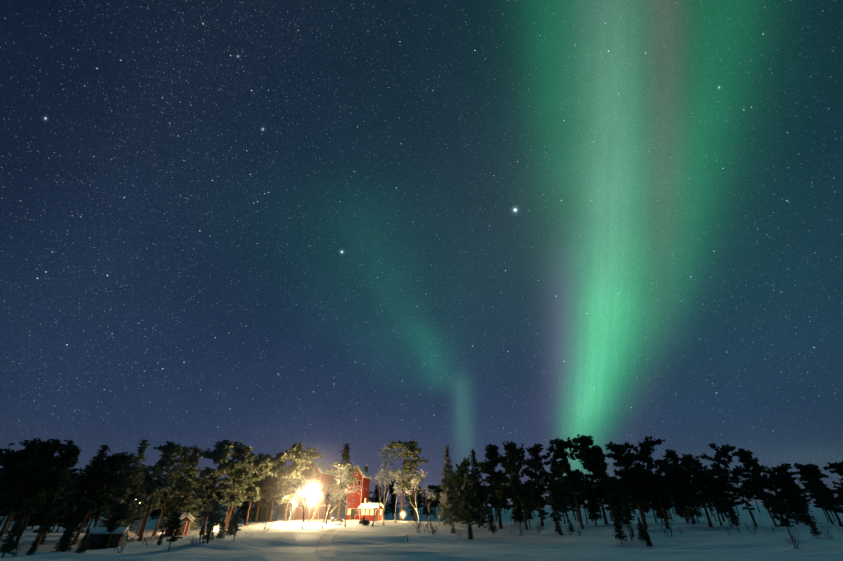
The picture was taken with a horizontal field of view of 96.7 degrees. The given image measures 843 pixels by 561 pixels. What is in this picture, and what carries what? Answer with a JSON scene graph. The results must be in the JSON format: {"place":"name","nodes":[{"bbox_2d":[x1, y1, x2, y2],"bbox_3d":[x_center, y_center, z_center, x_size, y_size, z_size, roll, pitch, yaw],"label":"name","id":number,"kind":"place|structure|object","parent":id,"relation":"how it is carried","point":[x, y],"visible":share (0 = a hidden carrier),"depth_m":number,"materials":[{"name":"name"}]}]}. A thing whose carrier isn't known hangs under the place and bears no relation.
{"place":"outdoors","nodes":[
{"label":"outdoors","id":0,"kind":"place"},
{"bbox_2d":[0,504,842,560],"bbox_3d":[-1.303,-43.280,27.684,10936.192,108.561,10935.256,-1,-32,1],"label":"snow ground","id":1,"kind":"structure","parent":0,"point":[700,540],"depth_m":41.30,"materials":[{"name":"white snow"}]},
{"bbox_2d":[0,450,20,504],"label":"pine tree","id":2,"kind":"object","parent":1,"relation":"on","point":[2,454],"visible":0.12,"depth_m":41.82,"materials":[{"name":"green plant"}]},
{"bbox_2d":[0,510,27,557],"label":"spruce sapling","id":3,"kind":"object","parent":1,"relation":"on","point":[7,547],"visible":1,"depth_m":30.32,"materials":[{"name":"green plant"}]},
{"bbox_2d":[0,438,65,539],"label":"pine tree","id":4,"kind":"object","parent":1,"relation":"on","point":[28,457],"visible":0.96,"depth_m":37.06,"materials":[{"name":"green plant"}]},
{"bbox_2d":[12,439,78,546],"bbox_3d":[-41.037,22.364,40.157,5.490,10.293,6.648,-6,-33,10],"label":"pine tree","id":5,"kind":"object","parent":1,"relation":"on","point":[29,492],"visible":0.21,"depth_m":39.53,"materials":[{"name":"green plant"}]},
{"bbox_2d":[14,445,81,551],"bbox_3d":[-36.670,21.287,37.046,4.428,9.297,5.238,-12,-32,22],"label":"pine tree","id":6,"kind":"object","parent":1,"relation":"on","point":[67,459],"visible":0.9,"depth_m":37.28,"materials":[{"name":"green plant"}]},
{"bbox_2d":[30,500,66,551],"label":"pine sapling","id":7,"kind":"object","parent":1,"relation":"on","point":[53,507],"visible":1,"depth_m":35.62,"materials":[{"name":"green plant"}]},
{"bbox_2d":[50,519,76,551],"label":"spruce sapling","id":8,"kind":"object","parent":1,"relation":"on","point":[67,542],"visible":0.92,"depth_m":33.81,"materials":[{"name":"green plant"}]},
{"bbox_2d":[55,479,80,532],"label":"pine tree","id":9,"kind":"object","parent":1,"relation":"on","point":[70,484],"visible":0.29,"depth_m":73.43,"materials":[{"name":"green plant"}]},
{"bbox_2d":[74,529,90,553],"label":"spruce sapling","id":10,"kind":"object","parent":1,"relation":"on","point":[83,545],"visible":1,"depth_m":31.72,"materials":[{"name":"green plant"}]},
{"bbox_2d":[55,444,110,537],"bbox_3d":[-40.210,25.070,44.690,3.313,10.321,4.127,11,-34,-17],"label":"spruce tree","id":11,"kind":"object","parent":1,"relation":"on","point":[68,520],"visible":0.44,"depth_m":43.86,"materials":[{"name":"green plant"}]},
{"bbox_2d":[66,452,139,544],"bbox_3d":[-37.546,24.695,43.037,7.535,9.438,4.708,24,-39,-33],"label":"pine tree","id":12,"kind":"object","parent":1,"relation":"on","point":[104,468],"visible":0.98,"depth_m":43.23,"materials":[{"name":"green plant"}]},
{"bbox_2d":[85,527,128,549],"bbox_3d":[-31.419,25.927,37.292,3.040,2.331,2.166,13,-35,-19],"label":"dark shelter","id":13,"kind":"object","parent":1,"relation":"on","point":[99,534],"visible":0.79,"depth_m":36.87,"materials":[{"name":"brown wood"}]},
{"bbox_2d":[104,502,133,548],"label":"pine sapling","id":14,"kind":"object","parent":1,"relation":"on","point":[112,523],"visible":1,"depth_m":37.13,"materials":[{"name":"green plant"}]},
{"bbox_2d":[95,439,149,541],"bbox_3d":[-37.536,26.573,47.904,4.982,11.769,5.573,-1,-32,1],"label":"spruce tree","id":15,"kind":"object","parent":1,"relation":"on","point":[126,493],"visible":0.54,"depth_m":47.58,"materials":[{"name":"green plant"}]},
{"bbox_2d":[102,451,144,516],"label":"pine tree","id":16,"kind":"object","parent":1,"relation":"on","point":[120,469],"visible":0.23,"depth_m":51.27,"materials":[{"name":"green plant"}]},
{"bbox_2d":[136,486,167,535],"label":"pine tree","id":17,"kind":"object","parent":1,"relation":"on","point":[154,507],"visible":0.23,"depth_m":57.49,"materials":[{"name":"green plant"}]},
{"bbox_2d":[135,441,191,540],"bbox_3d":[-31.611,25.146,45.341,4.385,10.702,5.101,-26,-39,31],"label":"pine tree","id":18,"kind":"object","parent":1,"relation":"on","point":[165,462],"visible":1,"depth_m":45.71,"materials":[{"name":"green plant"}]},
{"bbox_2d":[166,512,182,550],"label":"pine sapling","id":19,"kind":"object","parent":1,"relation":"on","point":[176,520],"visible":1,"depth_m":34.80,"materials":[{"name":"green plant"}]},
{"bbox_2d":[153,443,202,535],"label":"pine tree","id":20,"kind":"object","parent":1,"relation":"on","point":[165,494],"visible":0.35,"depth_m":58.24,"materials":[{"name":"green plant"}]},
{"bbox_2d":[155,447,203,533],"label":"spruce tree","id":21,"kind":"object","parent":1,"relation":"on","point":[184,481],"visible":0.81,"depth_m":53.81,"materials":[{"name":"green plant"}]},
{"bbox_2d":[164,512,194,536],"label":"red shed","id":22,"kind":"structure","parent":1,"relation":"on","point":[188,517],"depth_m":51.13,"materials":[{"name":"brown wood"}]},
{"bbox_2d":[187,470,204,531],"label":"spruce tree","id":23,"kind":"object","parent":1,"relation":"on","point":[194,503],"visible":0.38,"depth_m":58.20,"materials":[{"name":"green plant"}]},
{"bbox_2d":[198,498,230,543],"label":"pine sapling","id":24,"kind":"object","parent":1,"relation":"on","point":[217,517],"visible":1,"depth_m":39.18,"materials":[{"name":"green plant"}]},
{"bbox_2d":[188,439,246,533],"bbox_3d":[-29.193,29.015,53.321,7.873,12.062,6.656,-15,-36,22],"label":"pine tree","id":25,"kind":"object","parent":1,"relation":"on","point":[220,454],"visible":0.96,"depth_m":53.44,"materials":[{"name":"green plant"}]},
{"bbox_2d":[215,513,227,538],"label":"spruce sapling","id":26,"kind":"object","parent":1,"relation":"on","point":[222,534],"visible":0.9,"depth_m":41.44,"materials":[{"name":"green plant"}]},
{"bbox_2d":[230,512,243,540],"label":"pine sapling","id":27,"kind":"object","parent":1,"relation":"on","point":[236,518],"visible":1,"depth_m":40.46,"materials":[{"name":"green plant"}]},
{"bbox_2d":[224,440,259,529],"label":"pine tree","id":28,"kind":"object","parent":1,"relation":"on","point":[242,452],"visible":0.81,"depth_m":58.78,"materials":[{"name":"green plant"}]},
{"bbox_2d":[220,468,264,527],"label":"pine tree","id":29,"kind":"object","parent":1,"relation":"on","point":[225,494],"visible":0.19,"depth_m":60.27,"materials":[{"name":"green plant"}]},
{"bbox_2d":[248,498,264,521],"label":"spruce tree","id":30,"kind":"object","parent":1,"relation":"on","point":[253,517],"depth_m":83.46,"materials":[{"name":"green plant"}]},
{"bbox_2d":[244,452,277,525],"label":"pine tree","id":31,"kind":"object","parent":1,"relation":"on","point":[252,494],"visible":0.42,"depth_m":62.65,"materials":[{"name":"green plant"}]},
{"bbox_2d":[247,477,275,513],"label":"pine tree","id":32,"kind":"object","parent":1,"relation":"on","point":[262,504],"depth_m":77.75,"materials":[{"name":"green plant"}]},
{"bbox_2d":[254,453,273,522],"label":"pine tree","id":33,"kind":"object","parent":1,"relation":"on","point":[262,491],"visible":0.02,"depth_m":74.00,"materials":[{"name":"green plant"}]},
{"bbox_2d":[259,449,293,521],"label":"pine tree","id":34,"kind":"object","parent":1,"relation":"on","point":[273,494],"depth_m":73.95,"materials":[{"name":"green plant"}]},
{"bbox_2d":[275,443,311,521],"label":"pine tree","id":35,"kind":"object","parent":1,"relation":"on","point":[294,455],"depth_m":68.28,"materials":[{"name":"green plant"}]},
{"bbox_2d":[289,479,315,528],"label":"frosted birch tree","id":36,"kind":"object","parent":1,"relation":"on","point":[301,487],"visible":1,"depth_m":55.89,"materials":[{"name":"white plant"}]},
{"bbox_2d":[287,447,323,520],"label":"pine tree","id":37,"kind":"object","parent":1,"relation":"on","point":[311,454],"depth_m":79.45,"materials":[{"name":"green plant"}]},
{"bbox_2d":[302,466,319,519],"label":"pine tree","id":38,"kind":"object","parent":1,"relation":"on","point":[312,471],"depth_m":77.37,"materials":[{"name":"green plant"}]},
{"bbox_2d":[292,461,337,518],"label":"red house","id":39,"kind":"structure","parent":1,"relation":"on","point":[325,478],"depth_m":84.99,"materials":[{"name":"brown wood"}]},
{"bbox_2d":[317,484,335,528],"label":"frosted birch tree","id":40,"kind":"object","parent":1,"relation":"on","point":[329,496],"visible":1,"depth_m":54.27,"materials":[{"name":"white plant"}]},
{"bbox_2d":[332,443,350,519],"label":"spruce tree","id":41,"kind":"object","parent":1,"relation":"on","point":[345,454],"depth_m":96.77,"materials":[{"name":"green plant"}]},
{"bbox_2d":[325,462,358,519],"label":"pine tree","id":42,"kind":"object","parent":1,"relation":"on","point":[334,487],"depth_m":74.33,"materials":[{"name":"green plant"}]},
{"bbox_2d":[335,489,355,526],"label":"frosted birch tree","id":43,"kind":"object","parent":1,"relation":"on","point":[342,493],"visible":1,"depth_m":57.85,"materials":[{"name":"white plant"}]},
{"bbox_2d":[325,464,366,524],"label":"frosted birch tree","id":44,"kind":"object","parent":1,"relation":"on","point":[341,480],"visible":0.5,"depth_m":63.20,"materials":[{"name":"white plant"}]},
{"bbox_2d":[345,465,372,519],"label":"red house","id":45,"kind":"structure","parent":1,"relation":"on","point":[364,479],"depth_m":83.12,"materials":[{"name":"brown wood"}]},
{"bbox_2d":[357,503,382,520],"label":"lit annex","id":46,"kind":"object","parent":1,"relation":"on","point":[368,511],"visible":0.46,"depth_m":75.39,"materials":[{"name":"red wood"}]},
{"bbox_2d":[370,463,393,525],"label":"frosted birch tree","id":47,"kind":"object","parent":1,"relation":"on","point":[386,478],"visible":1,"depth_m":61.24,"materials":[{"name":"white plant"}]},
{"bbox_2d":[376,445,405,525],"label":"frosted birch tree","id":48,"kind":"object","parent":1,"relation":"on","point":[385,454],"visible":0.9,"depth_m":64.38,"materials":[{"name":"white plant"}]},
{"bbox_2d":[386,479,400,517],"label":"pine tree","id":49,"kind":"object","parent":1,"relation":"on","point":[391,491],"visible":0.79,"depth_m":162.67,"materials":[{"name":"green plant"}]},
{"bbox_2d":[392,468,413,522],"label":"frosted birch tree","id":50,"kind":"object","parent":1,"relation":"on","point":[399,489],"visible":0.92,"depth_m":68.47,"materials":[{"name":"white plant"}]},
{"bbox_2d":[381,439,429,520],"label":"pine tree","id":51,"kind":"object","parent":1,"relation":"on","point":[411,449],"visible":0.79,"depth_m":84.96,"materials":[{"name":"green plant"}]},
{"bbox_2d":[404,467,424,520],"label":"pine tree","id":52,"kind":"object","parent":1,"relation":"on","point":[412,499],"visible":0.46,"depth_m":88.37,"materials":[{"name":"green plant"}]},
{"bbox_2d":[403,468,428,520],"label":"frosted birch tree","id":53,"kind":"object","parent":1,"relation":"on","point":[415,486],"visible":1,"depth_m":80.56,"materials":[{"name":"white plant"}]},
{"bbox_2d":[418,485,438,526],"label":"frosted birch tree","id":54,"kind":"object","parent":1,"relation":"on","point":[428,493],"visible":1,"depth_m":62.12,"materials":[{"name":"white plant"}]},
{"bbox_2d":[424,485,433,519],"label":"spruce tree","id":55,"kind":"object","parent":1,"relation":"on","point":[426,511],"visible":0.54,"depth_m":126.06,"materials":[{"name":"green plant"}]},
{"bbox_2d":[427,485,442,517],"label":"pine tree","id":56,"kind":"object","parent":1,"relation":"on","point":[435,490],"visible":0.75,"depth_m":155.70,"materials":[{"name":"green plant"}]},
{"bbox_2d":[435,445,465,525],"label":"spruce tree","id":57,"kind":"object","parent":1,"relation":"on","point":[447,484],"visible":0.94,"depth_m":66.78,"materials":[{"name":"green plant"}]},
{"bbox_2d":[455,483,464,522],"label":"spruce tree","id":58,"kind":"object","parent":1,"relation":"on","point":[459,485],"visible":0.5,"depth_m":84.37,"materials":[{"name":"green plant"}]},
{"bbox_2d":[446,457,481,522],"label":"pine tree","id":59,"kind":"object","parent":1,"relation":"on","point":[462,469],"visible":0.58,"depth_m":86.97,"materials":[{"name":"green plant"}]},
{"bbox_2d":[463,449,490,527],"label":"spruce tree","id":60,"kind":"object","parent":1,"relation":"on","point":[477,497],"visible":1,"depth_m":62.47,"materials":[{"name":"green plant"}]},
{"bbox_2d":[487,507,496,534],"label":"spruce sapling","id":61,"kind":"object","parent":1,"relation":"on","point":[492,528],"visible":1,"depth_m":51.39,"materials":[{"name":"green plant"}]},
{"bbox_2d":[472,444,517,528],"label":"pine tree","id":62,"kind":"object","parent":1,"relation":"on","point":[488,467],"visible":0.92,"depth_m":64.16,"materials":[{"name":"green plant"}]},
{"bbox_2d":[499,452,524,523],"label":"pine tree","id":63,"kind":"object","parent":1,"relation":"on","point":[508,472],"visible":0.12,"depth_m":80.95,"materials":[{"name":"green plant"}]},
{"bbox_2d":[493,441,539,529],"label":"pine tree","id":64,"kind":"object","parent":1,"relation":"on","point":[513,451],"visible":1,"depth_m":62.44,"materials":[{"name":"green plant"}]},
{"bbox_2d":[509,472,528,524],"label":"spruce tree","id":65,"kind":"object","parent":1,"relation":"on","point":[516,516],"visible":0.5,"depth_m":69.34,"materials":[{"name":"green plant"}]},
{"bbox_2d":[521,496,535,529],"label":"pine sapling","id":66,"kind":"object","parent":1,"relation":"on","point":[529,510],"visible":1,"depth_m":57.45,"materials":[{"name":"green plant"}]},
{"bbox_2d":[525,443,548,525],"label":"pine tree","id":67,"kind":"object","parent":1,"relation":"on","point":[535,450],"visible":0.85,"depth_m":67.14,"materials":[{"name":"green plant"}]},
{"bbox_2d":[531,489,548,523],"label":"pine tree","id":68,"kind":"object","parent":1,"relation":"on","point":[542,511],"visible":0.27,"depth_m":65.14,"materials":[{"name":"green plant"}]},
{"bbox_2d":[536,471,555,522],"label":"pine tree","id":69,"kind":"object","parent":1,"relation":"on","point":[550,480],"visible":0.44,"depth_m":87.09,"materials":[{"name":"green plant"}]},
{"bbox_2d":[538,463,572,522],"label":"pine tree","id":70,"kind":"object","parent":1,"relation":"on","point":[558,471],"visible":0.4,"depth_m":83.63,"materials":[{"name":"green plant"}]},
{"bbox_2d":[545,495,568,530],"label":"pine sapling","id":71,"kind":"object","parent":1,"relation":"on","point":[556,503],"visible":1,"depth_m":52.04,"materials":[{"name":"green plant"}]},
{"bbox_2d":[553,480,569,523],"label":"pine tree","id":72,"kind":"object","parent":1,"relation":"on","point":[560,493],"visible":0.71,"depth_m":73.98,"materials":[{"name":"green plant"}]},
{"bbox_2d":[540,437,595,528],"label":"pine tree","id":73,"kind":"object","parent":1,"relation":"on","point":[570,483],"visible":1,"depth_m":60.67,"materials":[{"name":"green plant"}]},
{"bbox_2d":[570,479,590,523],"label":"pine tree","id":74,"kind":"object","parent":1,"relation":"on","point":[580,499],"visible":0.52,"depth_m":74.78,"materials":[{"name":"green plant"}]},
{"bbox_2d":[583,477,602,525],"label":"spruce tree","id":75,"kind":"object","parent":1,"relation":"on","point":[592,511],"visible":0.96,"depth_m":63.18,"materials":[{"name":"green plant"}]},
{"bbox_2d":[569,434,620,523],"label":"pine tree","id":76,"kind":"object","parent":1,"relation":"on","point":[593,466],"visible":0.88,"depth_m":69.98,"materials":[{"name":"green plant"}]},
{"bbox_2d":[586,445,625,523],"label":"pine tree","id":77,"kind":"object","parent":1,"relation":"on","point":[598,453],"visible":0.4,"depth_m":73.78,"materials":[{"name":"green plant"}]},
{"bbox_2d":[612,510,627,543],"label":"spruce sapling","id":78,"kind":"object","parent":1,"relation":"on","point":[619,534],"visible":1,"depth_m":41.98,"materials":[{"name":"green plant"}]},
{"bbox_2d":[610,493,635,539],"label":"pine sapling","id":79,"kind":"object","parent":1,"relation":"on","point":[625,512],"visible":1,"depth_m":43.86,"materials":[{"name":"green plant"}]},
{"bbox_2d":[603,441,660,528],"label":"pine tree","id":80,"kind":"object","parent":1,"relation":"on","point":[626,461],"visible":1,"depth_m":59.90,"materials":[{"name":"green plant"}]},
{"bbox_2d":[619,468,656,522],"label":"pine tree","id":81,"kind":"object","parent":1,"relation":"on","point":[630,493],"visible":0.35,"depth_m":60.69,"materials":[{"name":"green plant"}]},
{"bbox_2d":[636,517,645,540],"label":"spruce sapling","id":82,"kind":"object","parent":1,"relation":"on","point":[640,531],"visible":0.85,"depth_m":42.82,"materials":[{"name":"green plant"}]},
{"bbox_2d":[624,436,683,528],"bbox_3d":[37.364,32.074,60.026,6.822,13.185,8.250,21,-38,-30],"label":"pine tree","id":83,"kind":"object","parent":1,"relation":"on","point":[646,446],"visible":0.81,"depth_m":60.81,"materials":[{"name":"green plant"}]},
{"bbox_2d":[646,466,673,521],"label":"spruce tree","id":84,"kind":"object","parent":1,"relation":"on","point":[657,513],"visible":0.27,"depth_m":79.74,"materials":[{"name":"green plant"}]},
{"bbox_2d":[650,491,672,522],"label":"pine tree","id":85,"kind":"object","parent":1,"relation":"on","point":[665,504],"visible":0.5,"depth_m":73.25,"materials":[{"name":"green plant"}]},
{"bbox_2d":[658,459,694,522],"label":"pine tree","id":86,"kind":"object","parent":1,"relation":"on","point":[668,478],"visible":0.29,"depth_m":77.40,"materials":[{"name":"green plant"}]},
{"bbox_2d":[662,449,694,523],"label":"pine tree","id":87,"kind":"object","parent":1,"relation":"on","point":[680,480],"visible":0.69,"depth_m":64.86,"materials":[{"name":"green plant"}]},
{"bbox_2d":[673,482,692,520],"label":"spruce tree","id":88,"kind":"object","parent":1,"relation":"on","point":[680,508],"visible":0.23,"depth_m":98.94,"materials":[{"name":"green plant"}]},
{"bbox_2d":[687,482,704,521],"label":"spruce tree","id":89,"kind":"object","parent":1,"relation":"on","point":[696,512],"visible":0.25,"depth_m":83.21,"materials":[{"name":"green plant"}]},
{"bbox_2d":[669,453,729,526],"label":"pine tree","id":90,"kind":"object","parent":1,"relation":"on","point":[689,460],"visible":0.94,"depth_m":60.12,"materials":[{"name":"green plant"}]},
{"bbox_2d":[692,470,726,525],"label":"pine tree","id":91,"kind":"object","parent":1,"relation":"on","point":[711,481],"visible":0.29,"depth_m":65.09,"materials":[{"name":"green plant"}]},
{"bbox_2d":[707,483,731,526],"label":"pine tree","id":92,"kind":"object","parent":1,"relation":"on","point":[717,500],"visible":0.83,"depth_m":58.86,"materials":[{"name":"green plant"}]},
{"bbox_2d":[700,443,757,526],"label":"pine tree","id":93,"kind":"object","parent":1,"relation":"on","point":[724,454],"visible":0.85,"depth_m":61.40,"materials":[{"name":"green plant"}]},
{"bbox_2d":[711,463,746,523],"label":"pine tree","id":94,"kind":"object","parent":1,"relation":"on","point":[725,484],"visible":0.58,"depth_m":68.42,"materials":[{"name":"green plant"}]},
{"bbox_2d":[725,484,743,515],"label":"pine tree","id":95,"kind":"object","parent":1,"relation":"on","point":[732,498],"visible":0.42,"depth_m":157.40,"materials":[{"name":"green plant"}]},
{"bbox_2d":[738,489,758,521],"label":"pine tree","id":96,"kind":"object","parent":1,"relation":"on","point":[747,501],"visible":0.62,"depth_m":73.90,"materials":[{"name":"green plant"}]},
{"bbox_2d":[731,448,777,526],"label":"pine tree","id":97,"kind":"object","parent":1,"relation":"on","point":[747,460],"visible":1,"depth_m":59.00,"materials":[{"name":"green plant"}]},
{"bbox_2d":[763,498,794,539],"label":"pine sapling","id":98,"kind":"object","parent":1,"relation":"on","point":[776,509],"visible":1,"depth_m":39.70,"materials":[{"name":"green plant"}]},
{"bbox_2d":[764,467,798,524],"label":"pine tree","id":99,"kind":"object","parent":1,"relation":"on","point":[770,473],"visible":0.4,"depth_m":62.87,"materials":[{"name":"green plant"}]},
{"bbox_2d":[770,463,808,524],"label":"pine tree","id":100,"kind":"object","parent":1,"relation":"on","point":[781,477],"visible":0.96,"depth_m":59.88,"materials":[{"name":"green plant"}]},
{"bbox_2d":[787,484,817,523],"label":"spruce tree","id":101,"kind":"object","parent":1,"relation":"on","point":[797,516],"visible":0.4,"depth_m":66.31,"materials":[{"name":"green plant"}]},
{"bbox_2d":[794,463,833,523],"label":"pine tree","id":102,"kind":"object","parent":1,"relation":"on","point":[803,469],"visible":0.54,"depth_m":63.08,"materials":[{"name":"green plant"}]},
{"bbox_2d":[806,514,822,537],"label":"spruce sapling","id":103,"kind":"object","parent":1,"relation":"on","point":[814,531],"visible":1,"depth_m":39.42,"materials":[{"name":"green plant"}]},
{"bbox_2d":[798,463,842,526],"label":"pine tree","id":104,"kind":"object","parent":1,"relation":"on","point":[815,473],"visible":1,"depth_m":54.65,"materials":[{"name":"green plant"}]},
{"bbox_2d":[823,460,842,491],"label":"pine tree","id":105,"kind":"object","parent":1,"relation":"on","point":[837,467],"visible":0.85,"depth_m":56.24,"materials":[{"name":"green plant"}]},
{"bbox_2d":[0,0,842,506],"label":"sky","id":106,"kind":"structure","parent":0,"point":[270,226],"materials":[{"name":"blue"}]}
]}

